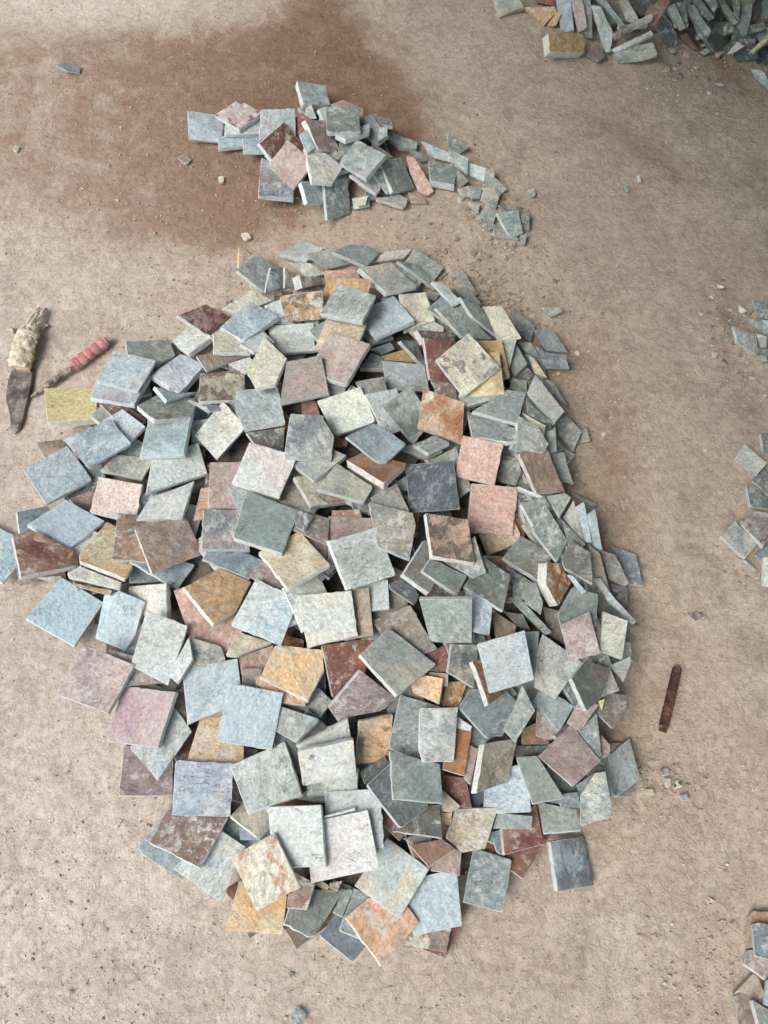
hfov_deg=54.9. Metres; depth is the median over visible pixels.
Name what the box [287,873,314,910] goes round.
slate tile
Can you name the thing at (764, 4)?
slate offcut
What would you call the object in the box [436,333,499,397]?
slate tile
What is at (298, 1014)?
loose stone
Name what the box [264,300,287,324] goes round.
slate tile
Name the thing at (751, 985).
slate tile
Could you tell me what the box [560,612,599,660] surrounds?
slate tile
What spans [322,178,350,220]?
slate tile
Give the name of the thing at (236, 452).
rubble
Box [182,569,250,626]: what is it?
slate tile
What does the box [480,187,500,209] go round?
slate tile
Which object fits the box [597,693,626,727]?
slate tile
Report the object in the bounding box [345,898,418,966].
slate tile
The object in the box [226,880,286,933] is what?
slate tile
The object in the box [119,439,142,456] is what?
slate tile
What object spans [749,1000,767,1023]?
slate tile
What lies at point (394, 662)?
slate tile
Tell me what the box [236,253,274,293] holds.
slate tile
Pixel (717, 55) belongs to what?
slate offcut
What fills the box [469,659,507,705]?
slate tile
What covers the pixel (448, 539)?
slate tile
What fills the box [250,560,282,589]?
slate tile
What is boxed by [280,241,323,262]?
slate tile
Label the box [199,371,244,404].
slate tile
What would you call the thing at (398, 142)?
slate tile
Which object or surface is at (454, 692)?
slate tile
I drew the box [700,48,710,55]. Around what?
slate offcut
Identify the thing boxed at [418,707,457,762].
slate tile
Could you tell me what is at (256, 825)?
slate tile
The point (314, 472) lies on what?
slate tile
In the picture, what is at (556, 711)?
slate tile
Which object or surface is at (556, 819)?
slate tile
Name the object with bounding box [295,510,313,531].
slate tile
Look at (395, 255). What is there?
slate tile
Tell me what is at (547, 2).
slate offcut
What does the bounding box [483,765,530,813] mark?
slate tile
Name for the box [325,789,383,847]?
slate tile
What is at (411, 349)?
slate tile
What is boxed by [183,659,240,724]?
slate tile
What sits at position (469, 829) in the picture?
slate tile
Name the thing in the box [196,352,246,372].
slate tile
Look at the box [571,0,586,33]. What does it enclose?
slate offcut
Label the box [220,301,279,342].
slate tile
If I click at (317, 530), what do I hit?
slate tile
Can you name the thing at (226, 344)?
slate tile
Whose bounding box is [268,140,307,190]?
slate tile
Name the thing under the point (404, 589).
slate tile
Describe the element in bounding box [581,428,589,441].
loose stone
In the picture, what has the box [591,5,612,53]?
slate offcut
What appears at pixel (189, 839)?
slate tile
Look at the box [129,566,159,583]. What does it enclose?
slate tile
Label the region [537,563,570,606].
slate tile
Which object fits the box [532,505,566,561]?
slate tile
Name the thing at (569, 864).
slate tile
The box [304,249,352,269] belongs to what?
slate tile
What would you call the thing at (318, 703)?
slate tile
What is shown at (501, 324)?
slate tile
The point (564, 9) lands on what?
slate offcut
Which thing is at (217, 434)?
slate tile
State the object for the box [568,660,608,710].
slate tile
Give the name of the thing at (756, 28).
slate offcut
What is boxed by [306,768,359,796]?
slate tile
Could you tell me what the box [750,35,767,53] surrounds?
slate offcut
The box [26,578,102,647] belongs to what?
slate tile
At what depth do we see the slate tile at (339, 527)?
1.44 m
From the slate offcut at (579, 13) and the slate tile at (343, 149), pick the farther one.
the slate offcut at (579, 13)
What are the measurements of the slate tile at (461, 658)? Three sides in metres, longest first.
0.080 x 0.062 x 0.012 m
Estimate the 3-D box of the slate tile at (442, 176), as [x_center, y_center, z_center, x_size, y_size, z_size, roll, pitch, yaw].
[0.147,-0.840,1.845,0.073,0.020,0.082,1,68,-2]
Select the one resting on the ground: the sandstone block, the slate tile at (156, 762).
the sandstone block
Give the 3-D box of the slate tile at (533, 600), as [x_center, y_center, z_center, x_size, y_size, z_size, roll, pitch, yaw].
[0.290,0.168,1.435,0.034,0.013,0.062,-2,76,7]
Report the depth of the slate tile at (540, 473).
1.49 m
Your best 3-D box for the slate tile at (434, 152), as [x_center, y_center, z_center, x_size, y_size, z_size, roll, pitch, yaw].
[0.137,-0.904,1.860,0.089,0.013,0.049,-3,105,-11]
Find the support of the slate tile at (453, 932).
on the ground
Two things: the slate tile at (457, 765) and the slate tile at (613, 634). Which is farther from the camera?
the slate tile at (613, 634)
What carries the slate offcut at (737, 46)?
on the offcut rubble at (713, 41)
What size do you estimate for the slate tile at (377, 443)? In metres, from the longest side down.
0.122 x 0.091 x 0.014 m
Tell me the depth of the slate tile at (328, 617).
1.38 m
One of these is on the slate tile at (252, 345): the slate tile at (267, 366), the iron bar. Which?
the slate tile at (267, 366)
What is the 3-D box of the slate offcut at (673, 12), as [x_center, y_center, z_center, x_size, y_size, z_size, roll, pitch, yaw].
[0.740,-1.255,1.877,0.053,0.012,0.060,3,109,9]
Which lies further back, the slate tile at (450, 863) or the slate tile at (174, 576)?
the slate tile at (174, 576)
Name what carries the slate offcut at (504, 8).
on the ground
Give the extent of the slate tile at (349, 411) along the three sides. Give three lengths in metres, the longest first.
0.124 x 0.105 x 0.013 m
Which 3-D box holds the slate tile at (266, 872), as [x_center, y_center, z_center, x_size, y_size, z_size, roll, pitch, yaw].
[-0.196,0.595,1.224,0.124,0.012,0.115,-6,64,12]
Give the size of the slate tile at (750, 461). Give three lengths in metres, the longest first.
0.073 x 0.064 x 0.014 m
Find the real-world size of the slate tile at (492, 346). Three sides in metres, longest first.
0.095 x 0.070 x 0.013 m
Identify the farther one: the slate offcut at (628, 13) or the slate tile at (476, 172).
the slate offcut at (628, 13)
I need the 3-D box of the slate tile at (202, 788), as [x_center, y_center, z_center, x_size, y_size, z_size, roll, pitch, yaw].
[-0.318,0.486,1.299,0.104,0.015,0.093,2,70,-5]
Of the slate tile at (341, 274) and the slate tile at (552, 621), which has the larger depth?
the slate tile at (341, 274)
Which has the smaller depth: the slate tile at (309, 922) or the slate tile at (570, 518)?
the slate tile at (309, 922)
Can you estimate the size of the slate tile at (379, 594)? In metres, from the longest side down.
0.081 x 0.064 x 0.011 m
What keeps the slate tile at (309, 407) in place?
on the rubble at (236, 452)
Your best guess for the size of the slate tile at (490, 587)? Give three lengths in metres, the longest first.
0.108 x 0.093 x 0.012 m
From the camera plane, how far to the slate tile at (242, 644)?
1.39 m
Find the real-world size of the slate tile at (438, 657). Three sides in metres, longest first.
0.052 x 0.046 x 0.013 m
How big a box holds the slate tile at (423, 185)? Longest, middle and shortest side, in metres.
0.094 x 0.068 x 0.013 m
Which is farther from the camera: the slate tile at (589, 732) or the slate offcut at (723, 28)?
the slate offcut at (723, 28)
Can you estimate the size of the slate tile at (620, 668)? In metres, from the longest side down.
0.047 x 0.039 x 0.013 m
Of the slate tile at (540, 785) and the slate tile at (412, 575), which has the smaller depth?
the slate tile at (540, 785)
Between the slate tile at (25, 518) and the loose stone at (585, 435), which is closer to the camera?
the slate tile at (25, 518)
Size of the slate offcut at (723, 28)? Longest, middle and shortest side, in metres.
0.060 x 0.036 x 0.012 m
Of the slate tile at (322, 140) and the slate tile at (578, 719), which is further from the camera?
the slate tile at (322, 140)
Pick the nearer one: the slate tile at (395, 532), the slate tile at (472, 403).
the slate tile at (395, 532)
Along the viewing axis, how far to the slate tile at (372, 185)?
1.79 m
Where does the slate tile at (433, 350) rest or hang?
on the slate rubble at (522, 860)
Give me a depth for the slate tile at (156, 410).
1.52 m
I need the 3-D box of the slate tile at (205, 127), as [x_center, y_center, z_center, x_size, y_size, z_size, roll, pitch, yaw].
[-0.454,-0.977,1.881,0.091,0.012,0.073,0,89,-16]
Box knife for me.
[6,306,48,433]
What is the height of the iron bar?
0.022 m
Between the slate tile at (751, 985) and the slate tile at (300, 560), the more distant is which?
the slate tile at (300, 560)
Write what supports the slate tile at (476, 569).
on the slate rubble at (522, 860)
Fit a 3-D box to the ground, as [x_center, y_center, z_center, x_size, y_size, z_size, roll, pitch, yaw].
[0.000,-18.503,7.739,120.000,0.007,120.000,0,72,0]
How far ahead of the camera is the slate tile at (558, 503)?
1.49 m
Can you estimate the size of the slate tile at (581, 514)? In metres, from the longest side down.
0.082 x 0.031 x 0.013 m
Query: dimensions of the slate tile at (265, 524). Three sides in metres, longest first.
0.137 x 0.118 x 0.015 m
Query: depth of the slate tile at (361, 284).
1.66 m
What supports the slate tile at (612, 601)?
on the slate rubble at (522, 860)
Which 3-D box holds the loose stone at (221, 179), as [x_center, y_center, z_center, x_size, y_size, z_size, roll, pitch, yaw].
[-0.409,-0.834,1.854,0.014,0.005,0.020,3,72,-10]
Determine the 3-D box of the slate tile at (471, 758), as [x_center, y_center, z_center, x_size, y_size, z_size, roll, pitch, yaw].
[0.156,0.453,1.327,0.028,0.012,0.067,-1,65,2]
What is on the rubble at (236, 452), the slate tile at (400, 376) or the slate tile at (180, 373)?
the slate tile at (400, 376)
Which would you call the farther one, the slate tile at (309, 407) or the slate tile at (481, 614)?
the slate tile at (309, 407)
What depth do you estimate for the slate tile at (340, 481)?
1.45 m
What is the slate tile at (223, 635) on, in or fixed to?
on the slate rubble at (522, 860)
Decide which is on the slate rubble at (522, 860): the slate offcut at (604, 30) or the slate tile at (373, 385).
the slate tile at (373, 385)
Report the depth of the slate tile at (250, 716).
1.32 m
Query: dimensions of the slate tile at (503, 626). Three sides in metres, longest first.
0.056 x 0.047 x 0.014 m
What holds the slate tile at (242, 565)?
on the slate rubble at (522, 860)
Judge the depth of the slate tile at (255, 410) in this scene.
1.55 m
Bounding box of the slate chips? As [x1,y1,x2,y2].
[2,9,767,1022]
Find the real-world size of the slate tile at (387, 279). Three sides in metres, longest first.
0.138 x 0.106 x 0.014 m
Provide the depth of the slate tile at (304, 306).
1.62 m
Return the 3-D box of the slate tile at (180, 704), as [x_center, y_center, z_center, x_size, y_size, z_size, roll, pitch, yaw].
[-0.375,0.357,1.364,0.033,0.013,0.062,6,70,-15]
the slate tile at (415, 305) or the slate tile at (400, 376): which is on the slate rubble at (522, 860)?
the slate tile at (415, 305)
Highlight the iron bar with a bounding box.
[659,666,681,732]
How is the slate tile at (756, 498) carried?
on the ground
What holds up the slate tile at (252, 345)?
on the slate rubble at (522, 860)
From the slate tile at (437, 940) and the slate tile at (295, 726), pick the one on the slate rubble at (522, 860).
the slate tile at (295, 726)
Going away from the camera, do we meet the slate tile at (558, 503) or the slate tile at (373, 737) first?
the slate tile at (373, 737)
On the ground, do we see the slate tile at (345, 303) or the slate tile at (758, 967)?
the slate tile at (758, 967)
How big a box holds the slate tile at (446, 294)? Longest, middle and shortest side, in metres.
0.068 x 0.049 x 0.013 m
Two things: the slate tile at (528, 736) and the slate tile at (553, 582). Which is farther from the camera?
the slate tile at (553, 582)
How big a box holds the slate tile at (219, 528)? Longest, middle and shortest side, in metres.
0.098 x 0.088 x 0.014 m
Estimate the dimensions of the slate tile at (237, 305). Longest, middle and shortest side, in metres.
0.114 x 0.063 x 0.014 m
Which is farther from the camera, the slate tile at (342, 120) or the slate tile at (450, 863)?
the slate tile at (342, 120)
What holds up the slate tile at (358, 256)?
on the ground
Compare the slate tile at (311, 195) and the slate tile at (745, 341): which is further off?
the slate tile at (311, 195)
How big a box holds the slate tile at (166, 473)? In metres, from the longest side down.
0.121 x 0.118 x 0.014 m
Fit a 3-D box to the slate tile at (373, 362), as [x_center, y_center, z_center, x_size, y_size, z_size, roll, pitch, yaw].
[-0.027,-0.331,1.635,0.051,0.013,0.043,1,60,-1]
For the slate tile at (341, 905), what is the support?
on the slate rubble at (522, 860)
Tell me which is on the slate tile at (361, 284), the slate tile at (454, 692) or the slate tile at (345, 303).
the slate tile at (345, 303)
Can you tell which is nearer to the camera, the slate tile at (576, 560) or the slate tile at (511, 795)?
the slate tile at (511, 795)
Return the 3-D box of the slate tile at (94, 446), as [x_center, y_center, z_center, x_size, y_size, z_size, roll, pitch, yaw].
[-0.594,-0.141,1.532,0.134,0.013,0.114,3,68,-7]
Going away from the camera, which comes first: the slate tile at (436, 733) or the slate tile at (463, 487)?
the slate tile at (436, 733)
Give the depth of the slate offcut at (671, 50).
1.98 m
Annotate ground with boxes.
[0,0,767,1023]
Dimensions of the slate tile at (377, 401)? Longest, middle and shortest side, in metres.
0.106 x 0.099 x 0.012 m
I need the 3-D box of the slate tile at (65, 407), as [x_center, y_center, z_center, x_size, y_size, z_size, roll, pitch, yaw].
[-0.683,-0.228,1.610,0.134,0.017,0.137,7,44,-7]
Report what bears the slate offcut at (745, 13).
on the offcut rubble at (713, 41)
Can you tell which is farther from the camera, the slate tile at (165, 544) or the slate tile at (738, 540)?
the slate tile at (738, 540)
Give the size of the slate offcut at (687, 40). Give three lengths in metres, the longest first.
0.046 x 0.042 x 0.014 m
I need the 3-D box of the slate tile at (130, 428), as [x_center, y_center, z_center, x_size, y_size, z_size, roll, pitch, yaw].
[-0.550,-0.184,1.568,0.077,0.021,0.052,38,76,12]
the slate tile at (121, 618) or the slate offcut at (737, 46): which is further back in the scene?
the slate offcut at (737, 46)
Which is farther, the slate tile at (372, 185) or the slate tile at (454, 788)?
the slate tile at (372, 185)
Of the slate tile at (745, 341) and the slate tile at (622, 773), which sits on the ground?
the slate tile at (745, 341)
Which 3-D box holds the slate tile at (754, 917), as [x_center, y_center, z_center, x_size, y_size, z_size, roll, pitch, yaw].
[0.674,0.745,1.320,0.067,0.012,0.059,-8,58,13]
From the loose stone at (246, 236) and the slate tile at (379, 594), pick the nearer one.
the slate tile at (379, 594)
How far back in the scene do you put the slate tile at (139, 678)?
1.36 m
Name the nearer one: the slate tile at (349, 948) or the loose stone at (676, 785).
the slate tile at (349, 948)
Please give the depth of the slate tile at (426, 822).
1.28 m
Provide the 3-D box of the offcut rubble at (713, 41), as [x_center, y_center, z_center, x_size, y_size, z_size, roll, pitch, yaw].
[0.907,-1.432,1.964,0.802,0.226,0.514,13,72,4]
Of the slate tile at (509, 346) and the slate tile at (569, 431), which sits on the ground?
the slate tile at (569, 431)
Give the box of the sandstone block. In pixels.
[542,32,584,57]
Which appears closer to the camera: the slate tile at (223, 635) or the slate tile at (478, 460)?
the slate tile at (223, 635)
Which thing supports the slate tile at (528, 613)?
on the slate rubble at (522, 860)
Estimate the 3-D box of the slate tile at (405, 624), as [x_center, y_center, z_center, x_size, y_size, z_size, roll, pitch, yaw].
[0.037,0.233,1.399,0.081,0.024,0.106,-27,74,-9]
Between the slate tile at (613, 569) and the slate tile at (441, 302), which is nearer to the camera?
the slate tile at (613, 569)
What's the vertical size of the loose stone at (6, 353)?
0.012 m
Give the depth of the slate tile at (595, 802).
1.30 m
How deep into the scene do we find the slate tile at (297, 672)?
1.36 m
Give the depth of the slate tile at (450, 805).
1.31 m
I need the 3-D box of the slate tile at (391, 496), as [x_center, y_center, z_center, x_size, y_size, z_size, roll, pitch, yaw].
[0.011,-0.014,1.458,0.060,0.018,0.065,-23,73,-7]
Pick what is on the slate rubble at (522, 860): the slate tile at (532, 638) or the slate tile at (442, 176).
the slate tile at (532, 638)
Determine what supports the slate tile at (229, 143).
on the ground
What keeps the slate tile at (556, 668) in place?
on the slate rubble at (522, 860)
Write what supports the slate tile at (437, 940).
on the slate tile at (453, 932)
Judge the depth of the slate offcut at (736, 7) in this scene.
1.91 m
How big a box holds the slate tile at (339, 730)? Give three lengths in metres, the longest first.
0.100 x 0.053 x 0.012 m
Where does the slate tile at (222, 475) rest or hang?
on the slate rubble at (522, 860)
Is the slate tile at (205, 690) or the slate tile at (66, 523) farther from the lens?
the slate tile at (66, 523)
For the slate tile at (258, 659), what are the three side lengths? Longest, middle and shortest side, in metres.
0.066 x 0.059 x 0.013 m
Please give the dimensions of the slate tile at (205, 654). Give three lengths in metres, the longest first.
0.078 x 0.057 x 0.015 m
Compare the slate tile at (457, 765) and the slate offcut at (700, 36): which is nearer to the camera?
the slate tile at (457, 765)
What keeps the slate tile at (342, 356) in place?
on the slate rubble at (522, 860)
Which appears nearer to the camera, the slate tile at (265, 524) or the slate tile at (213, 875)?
the slate tile at (213, 875)
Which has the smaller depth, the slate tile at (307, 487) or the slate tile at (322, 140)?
the slate tile at (307, 487)
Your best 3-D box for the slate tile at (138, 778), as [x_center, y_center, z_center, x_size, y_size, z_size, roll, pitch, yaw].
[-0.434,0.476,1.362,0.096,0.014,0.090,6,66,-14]
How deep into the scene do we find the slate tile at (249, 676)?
1.37 m
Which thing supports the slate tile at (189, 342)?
on the ground
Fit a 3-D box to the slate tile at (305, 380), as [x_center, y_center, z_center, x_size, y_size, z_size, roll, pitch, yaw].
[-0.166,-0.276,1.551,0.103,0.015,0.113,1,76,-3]
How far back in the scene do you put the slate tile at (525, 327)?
1.70 m
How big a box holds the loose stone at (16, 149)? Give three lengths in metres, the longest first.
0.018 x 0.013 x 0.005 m
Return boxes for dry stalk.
[237,246,249,267]
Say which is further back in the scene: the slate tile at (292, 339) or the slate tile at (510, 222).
the slate tile at (510, 222)
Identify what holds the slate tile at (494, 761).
on the slate rubble at (522, 860)
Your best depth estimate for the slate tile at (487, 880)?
1.31 m
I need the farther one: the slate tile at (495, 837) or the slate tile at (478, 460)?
the slate tile at (478, 460)
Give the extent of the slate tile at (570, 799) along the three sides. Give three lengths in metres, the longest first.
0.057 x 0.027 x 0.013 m
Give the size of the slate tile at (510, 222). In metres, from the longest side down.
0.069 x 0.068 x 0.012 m
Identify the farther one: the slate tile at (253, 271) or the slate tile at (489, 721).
the slate tile at (253, 271)
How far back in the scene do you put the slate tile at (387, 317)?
1.65 m
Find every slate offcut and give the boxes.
[492,0,523,18]
[524,6,556,26]
[536,0,554,5]
[547,12,560,27]
[556,0,573,32]
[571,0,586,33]
[583,0,592,38]
[587,44,605,63]
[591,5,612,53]
[596,0,623,24]
[612,31,652,53]
[612,43,656,62]
[613,13,652,40]
[619,0,638,23]
[645,0,669,27]
[662,14,672,27]
[666,4,684,30]
[667,48,674,53]
[675,1,688,28]
[680,33,696,50]
[686,5,710,36]
[691,0,713,21]
[694,25,702,39]
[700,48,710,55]
[704,0,717,13]
[713,21,734,35]
[713,83,724,86]
[715,51,721,58]
[716,0,737,25]
[728,42,743,54]
[732,0,739,21]
[738,4,751,36]
[747,23,766,35]
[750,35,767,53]
[751,70,767,91]
[761,0,767,20]
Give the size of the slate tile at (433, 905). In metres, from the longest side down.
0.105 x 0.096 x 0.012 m
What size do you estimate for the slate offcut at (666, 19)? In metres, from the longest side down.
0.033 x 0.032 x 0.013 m
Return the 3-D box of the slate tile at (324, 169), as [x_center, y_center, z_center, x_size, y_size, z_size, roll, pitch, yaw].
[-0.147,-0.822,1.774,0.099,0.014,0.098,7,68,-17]
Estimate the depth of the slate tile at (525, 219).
1.80 m
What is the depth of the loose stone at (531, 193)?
1.84 m
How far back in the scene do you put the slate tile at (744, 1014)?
1.28 m
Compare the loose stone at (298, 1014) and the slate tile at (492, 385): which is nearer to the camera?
the loose stone at (298, 1014)
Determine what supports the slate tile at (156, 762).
on the slate rubble at (522, 860)
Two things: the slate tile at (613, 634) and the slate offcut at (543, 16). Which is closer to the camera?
the slate tile at (613, 634)
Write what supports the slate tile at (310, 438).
on the slate rubble at (522, 860)
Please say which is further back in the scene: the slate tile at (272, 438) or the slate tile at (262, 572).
the slate tile at (272, 438)
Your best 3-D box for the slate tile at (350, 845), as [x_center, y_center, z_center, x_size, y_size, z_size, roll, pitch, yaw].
[-0.073,0.566,1.255,0.116,0.022,0.094,-10,72,-3]
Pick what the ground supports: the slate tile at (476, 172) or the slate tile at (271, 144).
the slate tile at (476, 172)
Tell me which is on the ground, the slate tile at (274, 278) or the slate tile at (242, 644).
the slate tile at (274, 278)
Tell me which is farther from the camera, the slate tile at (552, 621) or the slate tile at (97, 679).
the slate tile at (552, 621)
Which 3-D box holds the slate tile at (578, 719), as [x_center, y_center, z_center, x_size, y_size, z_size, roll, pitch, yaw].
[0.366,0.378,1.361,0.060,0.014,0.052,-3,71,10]
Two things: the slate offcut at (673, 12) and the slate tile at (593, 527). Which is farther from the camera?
the slate offcut at (673, 12)
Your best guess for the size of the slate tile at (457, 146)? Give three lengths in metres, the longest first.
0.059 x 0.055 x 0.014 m
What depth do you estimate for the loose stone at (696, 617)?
1.50 m
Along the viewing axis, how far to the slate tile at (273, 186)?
1.80 m
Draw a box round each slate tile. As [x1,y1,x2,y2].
[0,528,16,584]
[11,530,78,579]
[16,506,49,533]
[23,446,91,504]
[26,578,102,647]
[27,500,105,548]
[37,439,64,456]
[44,388,97,427]
[58,644,134,713]
[64,419,130,468]
[68,567,121,590]
[69,490,94,512]
[79,522,132,581]
[90,367,150,407]
[90,477,143,519]
[96,351,155,393]
[96,591,146,650]
[100,403,146,423]
[100,455,151,480]
[103,409,145,442]
[107,686,178,748]
[109,650,163,686]
[112,513,160,563]
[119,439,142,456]
[119,746,172,796]
[125,340,175,366]
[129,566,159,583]
[129,583,170,617]
[130,561,194,589]
[131,610,187,684]
[131,707,191,779]
[135,516,201,574]
[137,395,196,423]
[137,481,194,521]
[138,806,184,879]
[140,417,192,459]
[146,443,207,494]
[149,803,227,868]
[150,354,204,392]
[168,638,193,683]
[172,760,233,816]
[173,327,212,357]
[173,688,186,720]
[174,588,242,654]
[174,831,244,900]
[176,304,229,333]
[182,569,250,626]
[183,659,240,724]
[187,111,223,142]
[187,711,243,763]
[189,637,224,667]
[194,487,209,520]
[195,403,243,459]
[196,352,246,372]
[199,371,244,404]
[201,509,249,551]
[202,551,260,579]
[208,462,240,509]
[212,332,250,355]
[215,100,259,132]
[217,683,282,749]
[218,136,249,150]
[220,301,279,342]
[222,290,270,314]
[224,119,259,136]
[226,632,271,657]
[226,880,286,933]
[228,486,277,514]
[230,742,302,814]
[230,802,269,840]
[231,833,300,910]
[232,442,295,499]
[232,579,297,645]
[233,491,295,555]
[235,387,284,432]
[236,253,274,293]
[238,645,273,675]
[240,332,274,354]
[242,136,263,154]
[242,668,261,687]
[246,428,284,451]
[247,337,286,390]
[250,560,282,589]
[256,675,305,706]
[257,122,303,161]
[258,158,293,202]
[259,108,295,140]
[259,533,329,591]
[260,645,323,702]
[264,267,282,292]
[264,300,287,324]
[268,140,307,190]
[268,323,314,354]
[268,805,327,867]
[276,707,319,742]
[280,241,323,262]
[280,290,323,321]
[280,356,329,405]
[283,889,344,937]
[284,414,333,462]
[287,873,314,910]
[288,263,323,276]
[293,449,346,482]
[293,474,346,508]
[293,511,329,545]
[295,80,329,108]
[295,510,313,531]
[296,718,350,748]
[297,591,357,647]
[298,181,322,205]
[298,688,331,718]
[298,737,355,785]
[301,120,338,153]
[301,401,319,414]
[303,149,342,186]
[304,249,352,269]
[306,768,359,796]
[309,810,378,882]
[314,319,366,351]
[317,332,370,386]
[317,387,375,436]
[317,464,371,504]
[320,909,365,960]
[321,283,375,324]
[321,639,372,696]
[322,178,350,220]
[324,270,359,281]
[324,278,369,305]
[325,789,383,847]
[326,106,360,135]
[326,527,394,589]
[327,516,372,566]
[328,670,395,721]
[331,244,379,267]
[333,890,351,916]
[337,587,373,641]
[338,139,360,160]
[339,888,370,939]
[340,140,385,182]
[345,424,405,463]
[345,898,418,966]
[347,453,405,488]
[349,174,380,195]
[352,579,389,611]
[355,713,392,763]
[355,838,428,917]
[356,377,386,394]
[357,263,416,296]
[359,628,434,697]
[360,353,382,371]
[360,757,389,783]
[362,117,388,146]
[364,296,414,340]
[364,388,399,433]
[367,764,427,827]
[368,503,415,560]
[371,249,412,263]
[371,484,408,511]
[372,605,435,654]
[376,194,407,209]
[378,157,413,194]
[381,386,422,443]
[382,350,414,363]
[382,361,429,392]
[387,131,417,151]
[388,578,418,604]
[388,694,439,758]
[389,751,442,803]
[392,805,441,838]
[396,261,435,289]
[398,340,424,364]
[399,292,434,333]
[400,541,445,595]
[401,442,442,459]
[405,248,443,279]
[405,928,451,951]
[406,156,432,196]
[406,461,459,512]
[407,872,461,935]
[410,839,454,867]
[412,676,443,703]
[413,330,455,345]
[413,436,448,455]
[418,389,464,444]
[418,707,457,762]
[419,596,472,642]
[420,559,465,595]
[421,141,454,163]
[421,338,451,383]
[423,909,466,958]
[424,513,474,565]
[426,296,463,325]
[427,644,448,672]
[428,160,456,190]
[430,282,459,306]
[431,381,456,399]
[431,447,470,497]
[431,849,460,875]
[434,307,490,340]
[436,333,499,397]
[440,789,459,812]
[441,775,471,807]
[443,682,465,706]
[443,728,471,775]
[444,537,485,578]
[445,806,497,852]
[446,133,468,154]
[446,644,477,687]
[448,149,468,175]
[455,436,502,485]
[457,297,495,337]
[458,386,504,408]
[458,689,515,738]
[459,352,504,398]
[463,558,510,611]
[463,850,511,911]
[464,745,477,784]
[465,592,491,634]
[467,163,485,182]
[467,412,516,445]
[467,483,517,535]
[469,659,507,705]
[471,739,516,793]
[472,390,525,425]
[477,340,509,379]
[477,631,533,692]
[479,522,519,555]
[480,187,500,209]
[482,306,520,340]
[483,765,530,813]
[490,830,501,853]
[492,612,515,637]
[493,813,532,829]
[495,210,522,236]
[495,455,521,486]
[496,336,516,367]
[498,205,529,230]
[499,804,543,854]
[502,536,550,582]
[503,685,534,741]
[509,595,550,634]
[510,346,526,377]
[510,569,543,601]
[512,307,534,341]
[514,631,538,674]
[514,746,547,759]
[515,417,548,453]
[517,450,563,494]
[517,756,563,804]
[519,496,549,526]
[521,723,548,744]
[525,582,542,613]
[526,375,563,424]
[532,344,568,369]
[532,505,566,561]
[532,690,573,730]
[534,329,566,352]
[534,634,581,698]
[535,709,556,739]
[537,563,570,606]
[537,803,579,834]
[538,725,599,786]
[543,607,564,644]
[546,493,570,518]
[547,836,593,890]
[548,792,579,807]
[551,452,572,484]
[555,415,581,452]
[558,587,597,626]
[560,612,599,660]
[562,540,592,584]
[563,501,583,541]
[567,703,598,731]
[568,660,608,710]
[575,502,591,542]
[579,713,600,757]
[580,771,612,825]
[586,509,601,549]
[588,545,609,591]
[593,578,634,623]
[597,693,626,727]
[599,611,627,659]
[600,550,628,585]
[602,666,618,696]
[606,738,639,797]
[609,545,642,586]
[611,584,627,611]
[612,656,630,681]
[719,521,756,559]
[731,326,758,354]
[733,974,763,997]
[733,992,767,1023]
[734,444,766,476]
[739,510,767,548]
[743,950,767,979]
[744,485,767,510]
[745,911,767,947]
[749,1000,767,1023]
[750,923,767,959]
[751,467,767,495]
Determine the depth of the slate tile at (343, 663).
1.38 m
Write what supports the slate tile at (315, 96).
on the slate rubble at (522, 860)
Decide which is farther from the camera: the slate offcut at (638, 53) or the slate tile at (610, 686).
the slate offcut at (638, 53)
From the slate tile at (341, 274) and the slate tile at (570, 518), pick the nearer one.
the slate tile at (570, 518)
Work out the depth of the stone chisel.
1.67 m
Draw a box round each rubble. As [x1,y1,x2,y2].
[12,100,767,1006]
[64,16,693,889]
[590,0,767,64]
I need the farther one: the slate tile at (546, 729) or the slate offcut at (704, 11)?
the slate offcut at (704, 11)
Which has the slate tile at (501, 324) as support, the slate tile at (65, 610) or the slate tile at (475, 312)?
the slate tile at (475, 312)
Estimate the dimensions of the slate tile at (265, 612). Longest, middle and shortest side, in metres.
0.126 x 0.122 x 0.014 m
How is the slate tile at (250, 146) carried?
on the slate rubble at (522, 860)
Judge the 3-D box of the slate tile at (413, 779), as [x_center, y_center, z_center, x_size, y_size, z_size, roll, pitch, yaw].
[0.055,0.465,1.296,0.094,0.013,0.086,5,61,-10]
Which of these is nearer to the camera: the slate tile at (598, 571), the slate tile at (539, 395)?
the slate tile at (598, 571)
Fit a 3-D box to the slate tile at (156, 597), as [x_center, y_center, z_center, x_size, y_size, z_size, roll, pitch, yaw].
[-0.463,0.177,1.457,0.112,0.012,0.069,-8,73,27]
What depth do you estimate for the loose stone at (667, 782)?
1.40 m
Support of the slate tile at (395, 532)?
on the slate rubble at (522, 860)
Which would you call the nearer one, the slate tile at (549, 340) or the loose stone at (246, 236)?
the slate tile at (549, 340)
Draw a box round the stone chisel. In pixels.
[30,336,111,397]
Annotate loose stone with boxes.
[2,350,9,357]
[13,145,19,152]
[56,63,79,74]
[178,154,191,164]
[218,176,223,183]
[241,233,250,240]
[291,1007,305,1023]
[527,188,535,197]
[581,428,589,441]
[644,789,653,795]
[660,768,668,775]
[664,778,670,786]
[674,780,681,788]
[679,794,688,800]
[687,612,704,622]
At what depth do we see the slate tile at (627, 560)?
1.53 m
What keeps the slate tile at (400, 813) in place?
on the slate rubble at (522, 860)
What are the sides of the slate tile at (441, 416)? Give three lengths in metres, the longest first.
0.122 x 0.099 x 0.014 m
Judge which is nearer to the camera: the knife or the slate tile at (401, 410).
the slate tile at (401, 410)
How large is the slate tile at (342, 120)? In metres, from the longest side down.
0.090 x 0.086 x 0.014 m

